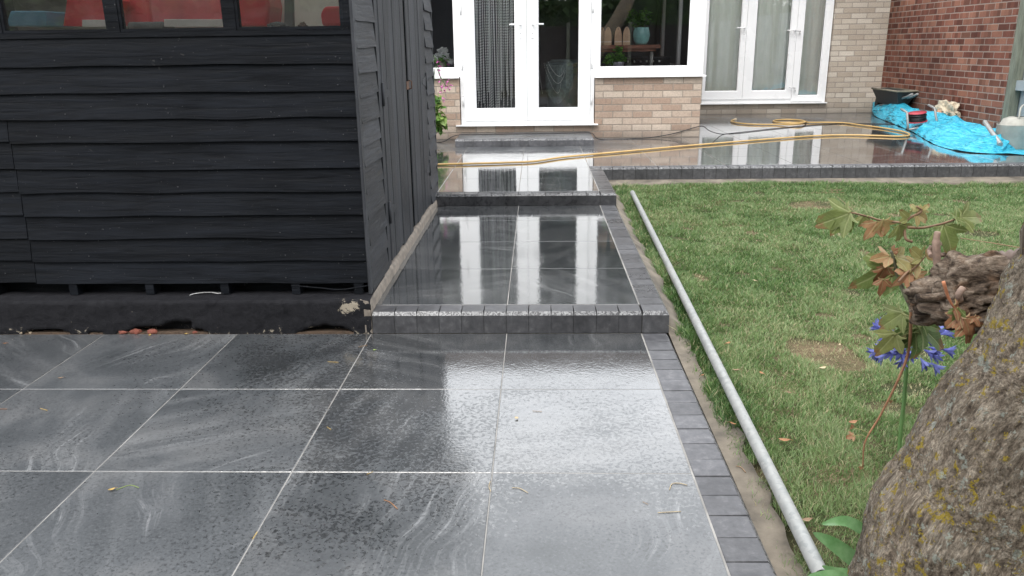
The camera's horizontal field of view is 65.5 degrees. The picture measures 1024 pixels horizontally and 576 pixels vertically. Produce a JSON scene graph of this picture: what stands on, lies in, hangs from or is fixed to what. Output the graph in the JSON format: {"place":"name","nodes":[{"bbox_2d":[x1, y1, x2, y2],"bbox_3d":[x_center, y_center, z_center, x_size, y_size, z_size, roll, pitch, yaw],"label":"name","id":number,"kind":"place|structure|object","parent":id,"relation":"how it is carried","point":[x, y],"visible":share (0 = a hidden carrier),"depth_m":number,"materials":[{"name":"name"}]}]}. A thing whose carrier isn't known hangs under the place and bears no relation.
{"place":"outdoors","nodes":[
{"label":"outdoors","id":0,"kind":"place"},
{"bbox_2d":[0,113,1023,575],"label":"patio","id":1,"kind":"structure","parent":0,"point":[208,473],"depth_m":2.67,"materials":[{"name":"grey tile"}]},
{"bbox_2d":[434,56,452,135],"bbox_3d":[-0.842,-2.087,8.839,0.390,0.945,0.276,0,17,2],"label":"flowering plant","id":2,"kind":"object","parent":1,"relation":"on","point":[441,122],"visible":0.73,"depth_m":8.83,"materials":[{"name":"green plant"}]},
{"bbox_2d":[455,131,593,146],"bbox_3d":[0.143,-1.663,8.887,1.485,0.078,0.745,0,17,2],"label":"door step","id":3,"kind":"object","parent":1,"relation":"on","point":[506,139],"depth_m":8.55,"materials":[{"name":"stone"}]},
{"bbox_2d":[437,123,886,142],"bbox_3d":[1.980,-1.864,9.386,6.266,0.134,0.874,-5,17,-15],"label":"garden hose","id":4,"kind":"object","parent":1,"relation":"on","point":[661,135],"visible":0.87,"depth_m":9.12,"materials":[{"name":"yellow rubber"}]},
{"bbox_2d":[438,118,909,165],"bbox_3d":[2.155,-1.532,8.445,2.569,0.044,6.218,15,23,42],"label":"garden hose","id":5,"kind":"object","parent":1,"relation":"on","point":[732,121],"visible":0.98,"depth_m":8.68,"materials":[{"name":"yellow rubber"}]},
{"bbox_2d":[871,87,918,105],"bbox_3d":[5.330,-2.571,11.105,0.295,0.395,1.175,0,17,2],"label":"wheelbarrow","id":6,"kind":"object","parent":1,"relation":"on","point":[889,95],"visible":0.73,"depth_m":10.98,"materials":[{"name":"metal"}]},
{"bbox_2d":[872,102,1023,154],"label":"tarpaulin","id":7,"kind":"object","parent":1,"relation":"on","point":[955,132],"visible":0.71,"depth_m":8.43,"materials":[{"name":"blue plastic"}]},
{"bbox_2d":[900,104,937,130],"bbox_3d":[4.761,-2.003,9.333,0.372,0.289,0.272,0,17,2],"label":"cable reel","id":8,"kind":"object","parent":7,"relation":"on","point":[914,117],"visible":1,"depth_m":9.27,"materials":[{"name":"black plastic"}]},
{"bbox_2d":[935,100,960,117],"bbox_3d":[5.310,-2.179,9.723,0.242,0.237,0.437,0,17,2],"label":"torn sack","id":9,"kind":"object","parent":7,"relation":"on","point":[946,107],"visible":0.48,"depth_m":9.61,"materials":[{"name":"beige plastic"}]},
{"bbox_2d":[983,120,1002,145],"bbox_3d":[4.706,-1.519,7.811,0.048,0.213,0.498,2,17,10],"label":"metal bar","id":10,"kind":"object","parent":7,"relation":"on","point":[991,131],"visible":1,"depth_m":7.80,"materials":[{"name":"metal"}]},
{"bbox_2d":[995,104,1023,149],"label":"bucket","id":11,"kind":"object","parent":1,"relation":"on","point":[1010,129],"visible":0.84,"depth_m":7.68,"materials":[{"name":"plastic"}]},
{"bbox_2d":[377,179,1023,575],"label":"ground","id":12,"kind":"structure","parent":0,"point":[833,359],"depth_m":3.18,"materials":[{"name":"green plant"}]},
{"bbox_2d":[0,328,353,334],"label":"soil","id":13,"kind":"structure","parent":12,"relation":"on","point":[181,331],"depth_m":3.59,"materials":[{"name":"brown soil"}]},
{"bbox_2d":[129,328,141,333],"bbox_3d":[-1.694,0.193,3.586,0.057,0.025,0.029,0,17,2],"label":"brick chip","id":14,"kind":"object","parent":13,"relation":"on","point":[135,331],"visible":1,"depth_m":3.58,"materials":[{"name":"brick"}]},
{"bbox_2d":[147,329,157,333],"bbox_3d":[-1.619,0.194,3.583,0.049,0.021,0.028,0,17,2],"label":"brick chip","id":15,"kind":"object","parent":13,"relation":"on","point":[152,331],"visible":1,"depth_m":3.57,"materials":[{"name":"brick"}]},
{"bbox_2d":[0,0,438,333],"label":"shed","id":16,"kind":"structure","parent":12,"relation":"on","point":[232,175],"depth_m":3.47,"materials":[{"name":"black paint"}]},
{"bbox_2d":[0,0,108,33],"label":"window","id":17,"kind":"structure","parent":16,"relation":"in","point":[3,14],"depth_m":3.28,"materials":[{"name":"black paint"}]},
{"bbox_2d":[116,0,225,31],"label":"window","id":18,"kind":"structure","parent":16,"relation":"in","point":[120,9],"depth_m":3.26,"materials":[{"name":"black paint"}]},
{"bbox_2d":[234,0,342,29],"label":"window","id":19,"kind":"structure","parent":16,"relation":"in","point":[236,2],"depth_m":3.25,"materials":[{"name":"black paint"}]},
{"bbox_2d":[376,0,413,259],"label":"door","id":20,"kind":"structure","parent":16,"relation":"in","point":[389,12],"depth_m":4.21,"materials":[{"name":"black paint"}]},
{"bbox_2d":[404,0,430,224],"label":"door","id":21,"kind":"structure","parent":16,"relation":"in","point":[421,165],"depth_m":5.00,"materials":[{"name":"black paint"}]},
{"bbox_3d":[-2.148,-0.612,3.791,2.900,1.113,0.590,0,17,2],"label":"workbench","id":22,"kind":"object","parent":16,"relation":"in","visible":0},
{"bbox_2d":[8,11,69,26],"bbox_3d":[-2.128,-1.211,3.593,0.187,0.066,0.220,0,17,2],"label":"storage box","id":23,"kind":"object","parent":22,"relation":"on","point":[34,19],"visible":0.72,"depth_m":3.49,"materials":[{"name":"blue plastic"}]},
{"bbox_2d":[82,20,105,26],"bbox_3d":[-1.779,-1.138,3.426,0.126,0.030,0.040,0,17,2],"label":"trim strip","id":24,"kind":"object","parent":22,"relation":"on","point":[93,23],"depth_m":3.41,"materials":[{"name":"white plastic"}]},
{"bbox_2d":[64,0,129,26],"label":"fuel can","id":25,"kind":"object","parent":22,"relation":"on","point":[77,12],"visible":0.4,"depth_m":3.53,"materials":[{"name":"red plastic"}]},
{"bbox_2d":[125,0,152,25],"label":"crate","id":26,"kind":"object","parent":22,"relation":"on","point":[139,10],"visible":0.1,"depth_m":3.66,"materials":[{"name":"red plastic"}]},
{"bbox_2d":[128,22,174,31],"bbox_3d":[-1.547,-1.118,3.425,0.189,0.051,0.050,0,17,2],"label":"rolled mat","id":27,"kind":"object","parent":22,"relation":"on","point":[141,25],"visible":0.44,"depth_m":3.40,"materials":[{"name":"grey fabric"}]},
{"bbox_2d":[150,0,221,21],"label":"crate","id":28,"kind":"object","parent":22,"relation":"on","point":[162,10],"visible":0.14,"depth_m":3.57,"materials":[{"name":"red plastic"}]},
{"bbox_2d":[164,19,222,26],"bbox_3d":[-1.353,-1.135,3.414,0.268,0.035,0.040,0,17,2],"label":"trim strip","id":29,"kind":"object","parent":22,"relation":"on","point":[193,22],"depth_m":3.40,"materials":[{"name":"white plastic"}]},
{"bbox_2d":[239,0,281,26],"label":"crate","id":30,"kind":"object","parent":22,"relation":"on","point":[258,13],"visible":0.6,"depth_m":3.52,"materials":[{"name":"red plastic"}]},
{"bbox_2d":[267,21,288,26],"bbox_3d":[-1.017,-1.131,3.447,0.108,0.044,0.068,0,17,2],"label":"cloth bundle","id":31,"kind":"object","parent":22,"relation":"on","point":[276,24],"visible":0.4,"depth_m":3.42,"materials":[{"name":"grey fabric"}]},
{"bbox_2d":[284,0,294,25],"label":"grey post","id":32,"kind":"object","parent":22,"relation":"on","point":[289,15],"visible":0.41,"depth_m":3.49,"materials":[{"name":"wood"}]},
{"bbox_2d":[281,0,338,25],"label":"white board","id":33,"kind":"object","parent":22,"relation":"on","point":[308,12],"depth_m":3.73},
{"bbox_2d":[321,6,339,25],"bbox_3d":[-0.774,-1.193,3.503,0.107,0.084,0.120,0,17,2],"label":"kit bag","id":34,"kind":"object","parent":22,"relation":"on","point":[330,15],"visible":0.57,"depth_m":3.45,"materials":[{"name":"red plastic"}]},
{"bbox_2d":[431,0,890,139],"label":"house","id":35,"kind":"structure","parent":12,"relation":"on","point":[634,101],"depth_m":10.87,"materials":[{"name":"brick"}]},
{"bbox_2d":[433,47,453,67],"bbox_3d":[-0.814,-2.617,9.176,0.279,0.311,0.181,-7,18,-19],"label":"flower vase","id":36,"kind":"object","parent":35,"relation":"on","point":[442,56],"visible":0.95,"depth_m":9.13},
{"bbox_2d":[434,0,459,78],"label":"bay window","id":37,"kind":"structure","parent":35,"relation":"in","point":[452,72],"depth_m":9.04,"materials":[{"name":"white plastic"}]},
{"bbox_2d":[459,0,526,120],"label":"door","id":38,"kind":"structure","parent":35,"relation":"in","point":[519,112],"depth_m":9.05,"materials":[{"name":"white plastic"}]},
{"bbox_2d":[475,0,514,107],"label":"chain curtain","id":39,"kind":"object","parent":35,"relation":"hanging from","point":[501,53],"visible":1,"depth_m":9.07,"materials":[{"name":"grey plastic"}]},
{"bbox_2d":[527,0,593,119],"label":"door","id":40,"kind":"structure","parent":35,"relation":"in","point":[582,111],"depth_m":9.04,"materials":[{"name":"white plastic"}]},
{"bbox_2d":[545,60,577,106],"bbox_3d":[0.662,-2.350,9.496,0.530,0.723,0.530,0,17,2],"label":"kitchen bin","id":41,"kind":"object","parent":35,"relation":"in","point":[570,99],"visible":0.27,"depth_m":9.28,"materials":[{"name":"black plastic"}]},
{"bbox_2d":[545,59,572,104],"bbox_3d":[0.546,-2.398,9.280,0.374,0.507,0.141,9,20,30],"label":"draped cloth","id":42,"kind":"object","parent":41,"relation":"on","point":[566,84],"visible":1,"depth_m":9.23,"materials":[{"name":"grey fabric"}]},
{"bbox_2d":[539,62,564,93],"bbox_3d":[0.448,-2.447,9.302,0.085,0.366,0.432,-14,21,-37],"label":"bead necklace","id":43,"kind":"object","parent":42,"relation":"hanging from","point":[552,78],"visible":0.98,"depth_m":9.23,"materials":[{"name":"grey"}]},
{"bbox_2d":[601,46,626,65],"bbox_3d":[1.171,-2.627,9.161,0.297,0.307,0.195,0,17,2],"label":"herb plant","id":44,"kind":"object","parent":35,"relation":"on","point":[619,58],"visible":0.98,"depth_m":9.13,"materials":[{"name":"green plant"}]},
{"bbox_2d":[601,45,660,65],"bbox_3d":[1.334,-2.672,9.293,0.760,0.312,0.200,0,17,2],"label":"window shelf","id":45,"kind":"object","parent":35,"relation":"on","point":[629,48],"depth_m":9.17,"materials":[{"name":"wood"}]},
{"bbox_2d":[601,27,604,44],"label":"arched block","id":46,"kind":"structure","parent":45,"relation":"on","point":[602,35],"depth_m":9.22,"materials":[{"name":"brown wood"}]},
{"bbox_2d":[604,27,611,44],"bbox_3d":[1.106,-2.905,9.184,0.084,0.201,0.022,0,17,2],"label":"arched block","id":47,"kind":"object","parent":45,"relation":"on","point":[607,38],"depth_m":9.18,"materials":[{"name":"brown wood"}]},
{"bbox_2d":[614,27,621,44],"bbox_3d":[1.224,-2.904,9.177,0.084,0.201,0.022,0,17,2],"label":"arched block","id":48,"kind":"object","parent":45,"relation":"on","point":[618,37],"depth_m":9.17,"materials":[{"name":"brown wood"}]},
{"bbox_2d":[623,27,629,44],"bbox_3d":[1.319,-2.904,9.171,0.084,0.201,0.022,0,17,2],"label":"arched block","id":49,"kind":"object","parent":45,"relation":"on","point":[626,36],"depth_m":9.16,"materials":[{"name":"brown wood"}]},
{"bbox_2d":[626,7,653,44],"bbox_3d":[1.470,-3.015,9.167,0.321,0.412,0.264,0,17,2],"label":"potted plant","id":50,"kind":"object","parent":45,"relation":"on","point":[641,35],"visible":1,"depth_m":9.12,"materials":[{"name":"green plant"}]},
{"bbox_2d":[616,56,669,65],"bbox_3d":[1.627,-2.518,9.988,0.600,0.734,0.563,0,17,2],"label":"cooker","id":51,"kind":"object","parent":35,"relation":"in","point":[645,61],"visible":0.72,"depth_m":9.64,"materials":[{"name":"black metal"}]},
{"bbox_2d":[594,0,706,77],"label":"bay window","id":52,"kind":"structure","parent":35,"relation":"in","point":[697,13],"depth_m":8.97,"materials":[{"name":"white plastic"}]},
{"bbox_2d":[660,0,689,65],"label":"bay side window","id":53,"kind":"structure","parent":35,"relation":"in","point":[675,13],"depth_m":10.56,"materials":[{"name":"glass"}]},
{"bbox_2d":[705,0,741,90],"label":"curtain","id":54,"kind":"object","parent":35,"relation":"hanging from","point":[723,42],"visible":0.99,"depth_m":11.89,"materials":[{"name":"white fabric"}]},
{"bbox_2d":[702,0,748,99],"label":"door","id":55,"kind":"structure","parent":35,"relation":"in","point":[717,94],"depth_m":11.87,"materials":[{"name":"white plastic"}]},
{"bbox_2d":[742,0,798,98],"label":"door","id":56,"kind":"structure","parent":35,"relation":"in","point":[747,92],"depth_m":11.83,"materials":[{"name":"white plastic"}]},
{"bbox_2d":[752,0,791,89],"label":"curtain","id":57,"kind":"object","parent":35,"relation":"hanging from","point":[772,39],"visible":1,"depth_m":11.87,"materials":[{"name":"white fabric"}]},
{"bbox_2d":[789,0,831,100],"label":"side window","id":58,"kind":"structure","parent":35,"relation":"in","point":[802,3],"depth_m":11.81,"materials":[{"name":"white plastic"}]},
{"bbox_2d":[798,0,825,94],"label":"curtain","id":59,"kind":"object","parent":35,"relation":"hanging from","point":[812,42],"visible":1,"depth_m":11.86,"materials":[{"name":"white fabric"}]},
{"bbox_2d":[371,167,1020,332],"bbox_3d":[0.964,-0.052,4.131,4.630,0.226,9.614,9,19,29],"label":"kerb bed","id":60,"kind":"object","parent":12,"relation":"on","point":[600,200],"visible":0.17,"depth_m":5.83,"materials":[{"name":"grey concrete"}]},
{"bbox_2d":[372,162,1023,575],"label":"kerb","id":61,"kind":"structure","parent":60,"relation":"on","point":[738,538],"depth_m":3.52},
{"bbox_2d":[630,190,824,572],"bbox_3d":[0.842,-0.048,4.118,0.038,0.088,4.768,0,17,3],"label":"steel tube","id":62,"kind":"object","parent":12,"relation":"on","point":[805,543],"visible":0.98,"depth_m":2.51,"materials":[{"name":"silver metal"}]},
{"bbox_2d":[609,177,1023,575],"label":"concrete strip","id":63,"kind":"object","parent":12,"relation":"on","point":[769,537],"visible":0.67,"depth_m":2.69,"materials":[{"name":"beige concrete"}]},
{"bbox_2d":[808,316,956,575],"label":"agapanthus","id":64,"kind":"object","parent":12,"relation":"on","point":[843,551],"visible":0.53,"depth_m":2.03,"materials":[{"name":"blue plant"}]},
{"bbox_2d":[815,198,1023,575],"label":"tree","id":65,"kind":"object","parent":12,"relation":"on","point":[946,496],"visible":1,"depth_m":1.52,"materials":[{"name":"brown plant"}]},
{"bbox_2d":[960,238,1019,247],"bbox_3d":[2.868,-0.269,4.766,0.012,0.006,0.353,-14,21,-38],"label":"twig","id":66,"kind":"object","parent":65,"relation":"attached to","point":[990,242],"visible":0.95,"depth_m":4.77,"materials":[{"name":"brown plant"}]},
{"bbox_2d":[881,0,1019,127],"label":"brick wall","id":67,"kind":"structure","parent":12,"relation":"on","point":[957,51],"depth_m":9.79,"materials":[{"name":"red brick"}]},
{"bbox_2d":[1001,0,1023,120],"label":"garden fence","id":68,"kind":"object","parent":12,"relation":"on","point":[1014,99],"visible":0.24,"depth_m":8.40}
]}

